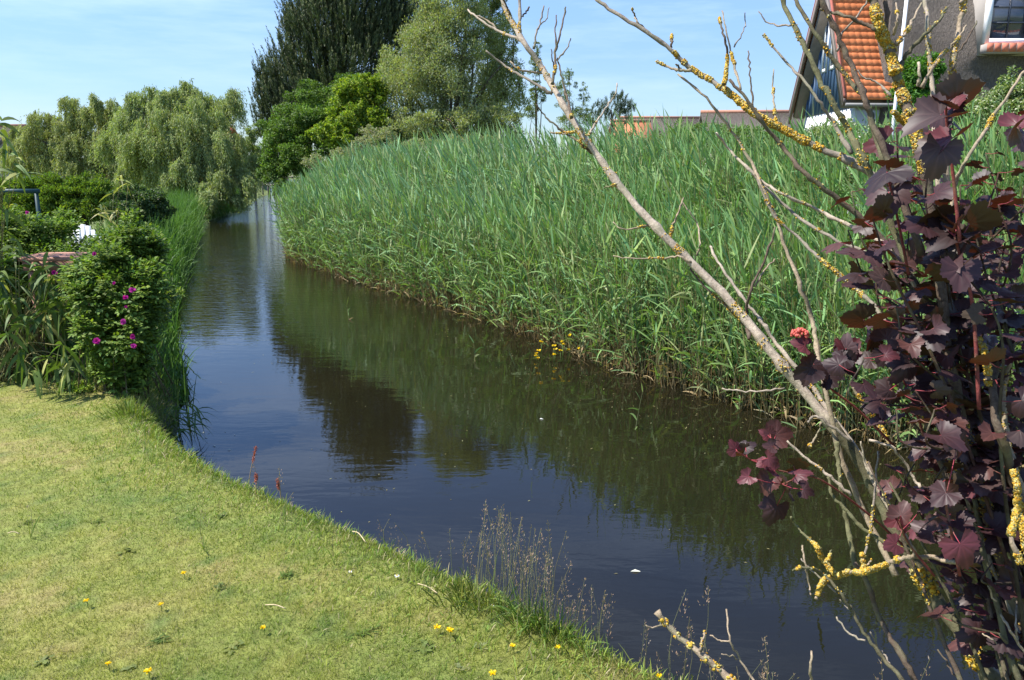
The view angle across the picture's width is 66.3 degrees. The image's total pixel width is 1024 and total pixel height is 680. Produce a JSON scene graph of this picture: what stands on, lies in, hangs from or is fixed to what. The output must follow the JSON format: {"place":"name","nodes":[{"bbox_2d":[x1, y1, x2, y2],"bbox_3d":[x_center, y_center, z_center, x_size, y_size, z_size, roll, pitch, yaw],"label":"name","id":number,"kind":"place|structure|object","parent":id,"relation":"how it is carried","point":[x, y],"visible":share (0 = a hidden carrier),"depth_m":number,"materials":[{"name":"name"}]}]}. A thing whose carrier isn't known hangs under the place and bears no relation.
{"place":"outdoors","nodes":[
{"label":"outdoors","id":0,"kind":"place"},
{"bbox_2d":[0,0,814,160],"label":"sky","id":1,"kind":"structure","parent":0,"point":[51,50],"materials":[{"name":"blue"}]},
{"bbox_2d":[0,161,1013,679],"bbox_3d":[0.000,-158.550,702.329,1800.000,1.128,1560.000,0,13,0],"label":"ground","id":2,"kind":"structure","parent":0,"point":[132,579],"depth_m":3.26,"materials":[{"name":"green plant"}]},
{"bbox_2d":[0,177,14,217],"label":"hedge","id":3,"kind":"object","parent":2,"relation":"on","point":[7,183],"visible":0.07,"depth_m":16.63,"materials":[{"name":"green plant"}]},
{"bbox_2d":[0,189,42,242],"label":"garden arch","id":4,"kind":"structure","parent":2,"relation":"on","point":[35,192],"depth_m":12.28,"materials":[{"name":"metal"}]},
{"bbox_2d":[0,116,51,338],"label":"tall bamboo","id":5,"kind":"object","parent":2,"relation":"on","point":[5,140],"visible":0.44,"depth_m":6.39,"materials":[{"name":"green plant"}]},
{"bbox_2d":[0,124,66,178],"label":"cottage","id":6,"kind":"structure","parent":2,"relation":"on","point":[9,129],"depth_m":43.80,"materials":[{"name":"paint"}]},
{"bbox_2d":[0,171,74,226],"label":"hedge","id":7,"kind":"object","parent":2,"relation":"on","point":[21,201],"visible":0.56,"depth_m":16.37,"materials":[{"name":"green plant"}]},
{"bbox_2d":[32,655,54,666],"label":"lawn weed","id":8,"kind":"object","parent":2,"relation":"on","point":[45,658],"visible":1,"depth_m":2.73,"materials":[{"name":"green plant"}]},
{"bbox_2d":[0,204,93,348],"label":"rose bush","id":9,"kind":"object","parent":2,"relation":"on","point":[63,235],"visible":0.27,"depth_m":7.17,"materials":[{"name":"green plant"}]},
{"bbox_2d":[0,231,101,398],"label":"bamboo plant","id":10,"kind":"object","parent":2,"relation":"on","point":[22,354],"visible":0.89,"depth_m":6.11,"materials":[{"name":"green plant"}]},
{"bbox_2d":[17,252,101,364],"bbox_3d":[-3.777,-0.269,6.745,0.600,0.933,0.370,0,13,0],"label":"garden table","id":11,"kind":"object","parent":2,"relation":"on","point":[58,258],"visible":0.3,"depth_m":6.50,"materials":[{"name":"brown wood"}]},
{"bbox_2d":[0,92,133,184],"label":"weeping willow","id":12,"kind":"object","parent":2,"relation":"on","point":[39,146],"visible":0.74,"depth_m":34.03,"materials":[{"name":"green plant"}]},
{"bbox_2d":[54,351,97,393],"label":"ground weed","id":13,"kind":"object","parent":2,"relation":"on","point":[83,386],"visible":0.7,"depth_m":5.92,"materials":[{"name":"green plant"}]},
{"bbox_2d":[39,170,126,229],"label":"hedge","id":14,"kind":"object","parent":2,"relation":"on","point":[88,196],"visible":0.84,"depth_m":16.34,"materials":[{"name":"green plant"}]},
{"bbox_2d":[68,224,100,247],"bbox_3d":[-5.758,-1.075,10.379,0.640,0.862,0.554,0,13,0],"label":"garden chair","id":15,"kind":"object","parent":2,"relation":"on","point":[86,230],"visible":0.1,"depth_m":10.53,"materials":[{"name":"white plastic"}]},
{"bbox_2d":[90,175,138,234],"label":"bamboo shoot","id":16,"kind":"object","parent":2,"relation":"on","point":[116,188],"visible":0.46,"depth_m":8.44,"materials":[{"name":"green plant"}]},
{"bbox_2d":[56,207,181,397],"bbox_3d":[-3.006,-0.248,6.043,0.877,1.492,1.533,-6,14,-25],"label":"rose bush","id":17,"kind":"object","parent":2,"relation":"on","point":[121,313],"visible":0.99,"depth_m":5.88,"materials":[{"name":"green plant"}]},
{"bbox_2d":[115,547,134,553],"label":"lawn weed","id":18,"kind":"object","parent":2,"relation":"on","point":[126,549],"visible":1,"depth_m":3.50,"materials":[{"name":"green plant"}]},
{"bbox_2d":[85,396,167,434],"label":"grass tussock","id":19,"kind":"object","parent":2,"relation":"on","point":[129,406],"depth_m":5.39,"materials":[{"name":"green plant"}]},
{"bbox_2d":[120,664,136,670],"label":"lawn weed","id":20,"kind":"object","parent":2,"relation":"on","point":[127,668],"visible":1,"depth_m":2.70,"materials":[{"name":"green plant"}]},
{"bbox_2d":[98,183,176,227],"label":"dark shrub","id":21,"kind":"object","parent":2,"relation":"on","point":[152,201],"visible":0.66,"depth_m":15.60,"materials":[{"name":"green plant"}]},
{"bbox_2d":[62,316,216,449],"bbox_3d":[-3.138,0.240,6.472,1.061,1.242,1.947,-10,16,-36],"label":"waterside iris","id":22,"kind":"object","parent":2,"relation":"on","point":[197,411],"visible":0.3,"depth_m":6.20,"materials":[{"name":"green plant"}]},
{"bbox_2d":[46,185,244,404],"bbox_3d":[-9.716,-3.724,22.883,3.611,1.682,35.234,-4,13,-16],"label":"bank sedge","id":23,"kind":"object","parent":2,"relation":"on","point":[180,229],"visible":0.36,"depth_m":14.76,"materials":[{"name":"green plant"}]},
{"bbox_2d":[143,667,151,677],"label":"dandelion","id":24,"kind":"object","parent":2,"relation":"on","point":[147,670],"visible":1,"depth_m":2.65,"materials":[{"name":"yellow plant"}]},
{"bbox_2d":[146,632,170,645],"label":"lawn weed","id":25,"kind":"object","parent":2,"relation":"on","point":[158,639],"visible":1,"depth_m":2.85,"materials":[{"name":"green plant"}]},
{"bbox_2d":[89,177,238,192],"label":"understory shrub","id":26,"kind":"object","parent":2,"relation":"on","point":[139,183],"visible":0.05,"depth_m":37.55,"materials":[{"name":"green plant"}]},
{"bbox_2d":[92,125,243,179],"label":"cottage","id":27,"kind":"structure","parent":2,"relation":"on","point":[231,129],"depth_m":60.34,"materials":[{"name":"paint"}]},
{"bbox_2d":[153,286,187,344],"bbox_3d":[-3.162,-0.039,7.133,0.452,0.894,0.302,-10,16,-38],"label":"willow sapling","id":28,"kind":"object","parent":2,"relation":"on","point":[178,291],"visible":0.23,"depth_m":7.08,"materials":[{"name":"green plant"}]},
{"bbox_2d":[86,77,280,221],"bbox_3d":[-12.974,-7.449,30.376,7.351,5.439,5.887,0,13,0],"label":"weeping willow","id":29,"kind":"object","parent":2,"relation":"on","point":[182,138],"visible":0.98,"depth_m":29.63,"materials":[{"name":"green plant"}]},
{"bbox_2d":[210,582,225,590],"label":"lawn weed","id":30,"kind":"object","parent":2,"relation":"on","point":[218,584],"visible":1,"depth_m":3.19,"materials":[{"name":"green plant"}]},
{"bbox_2d":[215,511,227,522],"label":"lawn weed","id":31,"kind":"object","parent":2,"relation":"on","point":[220,516],"visible":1,"depth_m":3.85,"materials":[{"name":"green plant"}]},
{"bbox_2d":[222,640,244,654],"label":"lawn weed","id":32,"kind":"object","parent":2,"relation":"on","point":[236,645],"visible":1,"depth_m":2.81,"materials":[{"name":"green plant"}]},
{"bbox_2d":[232,123,264,198],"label":"pale tree","id":33,"kind":"object","parent":2,"relation":"on","point":[251,139],"visible":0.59,"depth_m":44.37,"materials":[{"name":"green plant"}]},
{"bbox_2d":[248,446,256,485],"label":"dock plant","id":34,"kind":"object","parent":2,"relation":"on","point":[254,452],"visible":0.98,"depth_m":4.24,"materials":[{"name":"red plant"}]},
{"bbox_2d":[254,473,257,494],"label":"dock plant","id":35,"kind":"object","parent":2,"relation":"on","point":[256,478],"visible":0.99,"depth_m":4.09,"materials":[{"name":"red plant"}]},
{"bbox_2d":[275,478,281,503],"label":"dock plant","id":36,"kind":"object","parent":2,"relation":"on","point":[277,484],"visible":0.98,"depth_m":4.01,"materials":[{"name":"red plant"}]},
{"bbox_2d":[278,570,293,579],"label":"lawn weed","id":37,"kind":"object","parent":2,"relation":"on","point":[283,572],"visible":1,"depth_m":3.29,"materials":[{"name":"green plant"}]},
{"bbox_2d":[254,72,403,197],"bbox_3d":[-5.928,-5.923,25.214,4.123,5.489,4.397,-10,16,-37],"label":"broadleaf shrub","id":38,"kind":"object","parent":2,"relation":"on","point":[293,146],"visible":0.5,"depth_m":24.62,"materials":[{"name":"green plant"}]},
{"bbox_2d":[247,0,438,171],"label":"pine tree","id":39,"kind":"object","parent":2,"relation":"on","point":[350,37],"visible":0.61,"depth_m":31.27,"materials":[{"name":"green plant"}]},
{"bbox_2d":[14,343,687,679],"bbox_3d":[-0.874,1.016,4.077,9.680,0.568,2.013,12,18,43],"label":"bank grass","id":40,"kind":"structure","parent":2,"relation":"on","point":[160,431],"depth_m":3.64,"materials":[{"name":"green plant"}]},
{"bbox_2d":[305,72,397,156],"bbox_3d":[-4.755,-5.847,23.666,2.521,4.471,2.995,0,13,0],"label":"elder shrub","id":41,"kind":"object","parent":2,"relation":"on","point":[348,113],"visible":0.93,"depth_m":23.45,"materials":[{"name":"green plant"}]},
{"bbox_2d":[346,624,380,637],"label":"lawn weed","id":42,"kind":"object","parent":2,"relation":"on","point":[360,631],"visible":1,"depth_m":2.91,"materials":[{"name":"green plant"}]},
{"bbox_2d":[300,124,493,168],"bbox_3d":[-2.990,-4.487,21.507,5.401,2.788,1.718,0,13,0],"label":"flowering shrub","id":43,"kind":"object","parent":2,"relation":"on","point":[382,131],"visible":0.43,"depth_m":21.00,"materials":[{"name":"green plant"}]},
{"bbox_2d":[411,639,433,653],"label":"lawn weed","id":44,"kind":"object","parent":2,"relation":"on","point":[424,649],"visible":1,"depth_m":2.82,"materials":[{"name":"green plant"}]},
{"bbox_2d":[361,0,533,151],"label":"sallow tree","id":45,"kind":"object","parent":2,"relation":"on","point":[408,78],"visible":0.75,"depth_m":24.10,"materials":[{"name":"green plant"}]},
{"bbox_2d":[446,627,453,637],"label":"dandelion","id":46,"kind":"object","parent":2,"relation":"on","point":[449,629],"visible":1,"depth_m":2.88,"materials":[{"name":"yellow plant"}]},
{"bbox_2d":[454,663,469,669],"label":"lawn weed","id":47,"kind":"object","parent":2,"relation":"on","point":[457,664],"visible":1,"depth_m":2.70,"materials":[{"name":"green plant"}]},
{"bbox_2d":[418,570,515,635],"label":"grass tussock","id":48,"kind":"object","parent":2,"relation":"on","point":[461,585],"depth_m":3.10,"materials":[{"name":"green plant"}]},
{"bbox_2d":[26,417,929,679],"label":"seeding grass","id":49,"kind":"structure","parent":2,"relation":"on","point":[513,576],"depth_m":3.04,"materials":[{"name":"green plant"}]},
{"bbox_2d":[474,641,487,648],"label":"lawn weed","id":50,"kind":"object","parent":2,"relation":"on","point":[484,643],"visible":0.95,"depth_m":2.83,"materials":[{"name":"green plant"}]},
{"bbox_2d":[468,0,511,130],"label":"willow tree","id":51,"kind":"object","parent":2,"relation":"on","point":[494,5],"visible":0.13,"depth_m":28.92,"materials":[{"name":"green plant"}]},
{"bbox_2d":[489,670,495,679],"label":"dandelion","id":52,"kind":"object","parent":2,"relation":"on","point":[491,672],"visible":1,"depth_m":2.63,"materials":[{"name":"yellow plant"}]},
{"bbox_2d":[524,42,546,160],"bbox_3d":[0.804,-7.302,27.089,0.839,5.746,0.790,0,13,0],"label":"slender willow","id":53,"kind":"object","parent":2,"relation":"on","point":[535,89],"visible":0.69,"depth_m":26.72,"materials":[{"name":"green plant"}]},
{"bbox_2d":[478,582,614,654],"bbox_3d":[0.150,1.226,3.055,0.588,0.684,0.634,0,13,0],"label":"grass tussock","id":54,"kind":"object","parent":2,"relation":"on","point":[542,617],"depth_m":2.93,"materials":[{"name":"green plant"}]},
{"bbox_2d":[555,68,597,145],"bbox_3d":[1.848,-5.769,23.250,1.276,4.460,1.211,6,14,23],"label":"young willow","id":55,"kind":"object","parent":2,"relation":"on","point":[564,119],"visible":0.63,"depth_m":22.95,"materials":[{"name":"green plant"}]},
{"bbox_2d":[540,626,667,679],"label":"grass tussock","id":56,"kind":"object","parent":2,"relation":"on","point":[598,646],"depth_m":2.77,"materials":[{"name":"green plant"}]},
{"bbox_2d":[586,89,636,147],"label":"tree","id":57,"kind":"object","parent":2,"relation":"on","point":[621,107],"visible":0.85,"depth_m":45.96,"materials":[{"name":"green plant"}]},
{"bbox_2d":[609,119,651,170],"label":"cottage","id":58,"kind":"structure","parent":2,"relation":"on","point":[641,124],"depth_m":71.06,"materials":[{"name":"paint"}]},
{"bbox_2d":[612,130,670,160],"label":"hedge shrub","id":59,"kind":"object","parent":2,"relation":"on","point":[636,142],"visible":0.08,"depth_m":21.06,"materials":[{"name":"green plant"}]},
{"bbox_2d":[620,116,699,175],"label":"cottage","id":60,"kind":"structure","parent":2,"relation":"on","point":[684,118],"depth_m":76.82,"materials":[{"name":"paint"}]},
{"bbox_2d":[652,129,690,158],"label":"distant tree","id":61,"kind":"object","parent":2,"relation":"on","point":[666,134],"visible":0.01,"depth_m":72.32,"materials":[{"name":"green plant"}]},
{"bbox_2d":[660,118,728,152],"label":"hedge shrub","id":62,"kind":"object","parent":2,"relation":"on","point":[698,128],"visible":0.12,"depth_m":19.10,"materials":[{"name":"green plant"}]},
{"bbox_2d":[701,122,767,157],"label":"hedge shrub","id":63,"kind":"object","parent":2,"relation":"on","point":[738,132],"visible":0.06,"depth_m":17.22,"materials":[{"name":"green plant"}]},
{"bbox_2d":[467,0,1023,679],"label":"bare shrub","id":64,"kind":"object","parent":2,"relation":"on","point":[923,580],"visible":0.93,"depth_m":1.71,"materials":[{"name":"brown plant"}]},
{"bbox_2d":[783,401,804,449],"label":"reed shoot","id":65,"kind":"object","parent":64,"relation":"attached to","point":[799,418],"visible":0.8,"depth_m":6.06,"materials":[{"name":"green plant"}]},
{"bbox_2d":[693,110,803,187],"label":"cottage","id":66,"kind":"structure","parent":2,"relation":"on","point":[736,116],"depth_m":49.65,"materials":[{"name":"paint"}]},
{"bbox_2d":[739,125,799,172],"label":"hedge shrub","id":67,"kind":"object","parent":2,"relation":"on","point":[760,130],"visible":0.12,"depth_m":16.30,"materials":[{"name":"green plant"}]},
{"bbox_2d":[790,115,875,199],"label":"variegated bush","id":68,"kind":"object","parent":2,"relation":"on","point":[828,126],"visible":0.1,"depth_m":11.96,"materials":[{"name":"green plant"}]},
{"bbox_2d":[788,0,893,240],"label":"tiled house","id":69,"kind":"structure","parent":2,"relation":"on","point":[860,42],"depth_m":15.32,"materials":[{"name":"tile"}]},
{"bbox_2d":[821,24,829,73],"bbox_3d":[6.643,-6.251,16.555,0.039,1.150,0.381,1,13,6],"label":"window","id":70,"kind":"structure","parent":69,"relation":"in","point":[823,70],"depth_m":16.59,"materials":[{"name":"white glass"}]},
{"bbox_2d":[829,45,834,69],"bbox_3d":[6.579,-6.119,15.977,0.039,1.150,0.381,1,13,6],"label":"window","id":71,"kind":"structure","parent":69,"relation":"in","point":[831,67],"depth_m":16.13,"materials":[{"name":"white glass"}]},
{"bbox_2d":[832,117,915,222],"bbox_3d":[5.580,-2.129,11.835,1.666,2.482,1.396,0,13,0],"label":"variegated bush","id":72,"kind":"object","parent":2,"relation":"on","point":[888,123],"visible":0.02,"depth_m":11.59,"materials":[{"name":"green plant"}]},
{"bbox_2d":[726,71,1023,679],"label":"ninebark shrub","id":73,"kind":"object","parent":2,"relation":"on","point":[949,237],"visible":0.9,"depth_m":1.45,"materials":[{"name":"purple plant"}]},
{"bbox_2d":[889,0,907,143],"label":"flag pole","id":74,"kind":"object","parent":2,"relation":"on","point":[901,44],"visible":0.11,"depth_m":10.85,"materials":[{"name":"white metal"}]},
{"bbox_2d":[884,50,947,123],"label":"green shrub","id":75,"kind":"object","parent":2,"relation":"on","point":[910,74],"visible":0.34,"depth_m":12.71,"materials":[{"name":"green plant"}]},
{"bbox_2d":[877,0,1023,237],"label":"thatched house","id":76,"kind":"structure","parent":2,"relation":"on","point":[991,51],"depth_m":14.40,"materials":[{"name":"paint"}]},
{"bbox_2d":[981,0,1023,43],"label":"window","id":77,"kind":"structure","parent":76,"relation":"in","point":[1003,22],"depth_m":14.08,"materials":[{"name":"white glass"}]},
{"bbox_2d":[909,87,996,172],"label":"variegated bush","id":78,"kind":"object","parent":2,"relation":"on","point":[977,97],"visible":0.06,"depth_m":10.84,"materials":[{"name":"green plant"}]},
{"bbox_2d":[966,65,1023,188],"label":"variegated bush","id":79,"kind":"object","parent":2,"relation":"on","point":[1013,102],"visible":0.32,"depth_m":9.99,"materials":[{"name":"green plant"}]},
{"bbox_2d":[208,287,832,581],"bbox_3d":[-0.910,0.403,8.089,5.050,0.004,12.574,-11,17,-39],"label":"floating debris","id":80,"kind":"object","parent":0,"point":[591,448],"visible":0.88,"depth_m":6.55,"materials":[{"name":"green plant"}]},
{"bbox_2d":[172,179,1023,679],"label":"water","id":81,"kind":"structure","parent":0,"point":[426,429],"depth_m":5.78,"materials":[{"name":"blue liquid"}]},
{"bbox_2d":[262,176,298,195],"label":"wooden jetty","id":82,"kind":"object","parent":81,"relation":"in","point":[268,188],"visible":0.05,"depth_m":50.11,"materials":[{"name":"grey wood"}]},
{"bbox_2d":[469,335,482,360],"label":"reed shoot","id":83,"kind":"object","parent":81,"relation":"in","point":[476,350],"visible":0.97,"depth_m":8.79,"materials":[{"name":"green plant"}]},
{"bbox_2d":[534,333,579,362],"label":"marsh flowers","id":84,"kind":"object","parent":81,"relation":"on","point":[560,350],"visible":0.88,"depth_m":8.81,"materials":[{"name":"yellow plant"}]},
{"bbox_2d":[628,383,642,429],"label":"reed shoot","id":85,"kind":"object","parent":81,"relation":"in","point":[636,408],"visible":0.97,"depth_m":6.52,"materials":[{"name":"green plant"}]},
{"bbox_2d":[265,97,1023,467],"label":"reed bed","id":86,"kind":"object","parent":81,"relation":"in","point":[495,231],"visible":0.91,"depth_m":8.93,"materials":[{"name":"green plant"}]}
]}

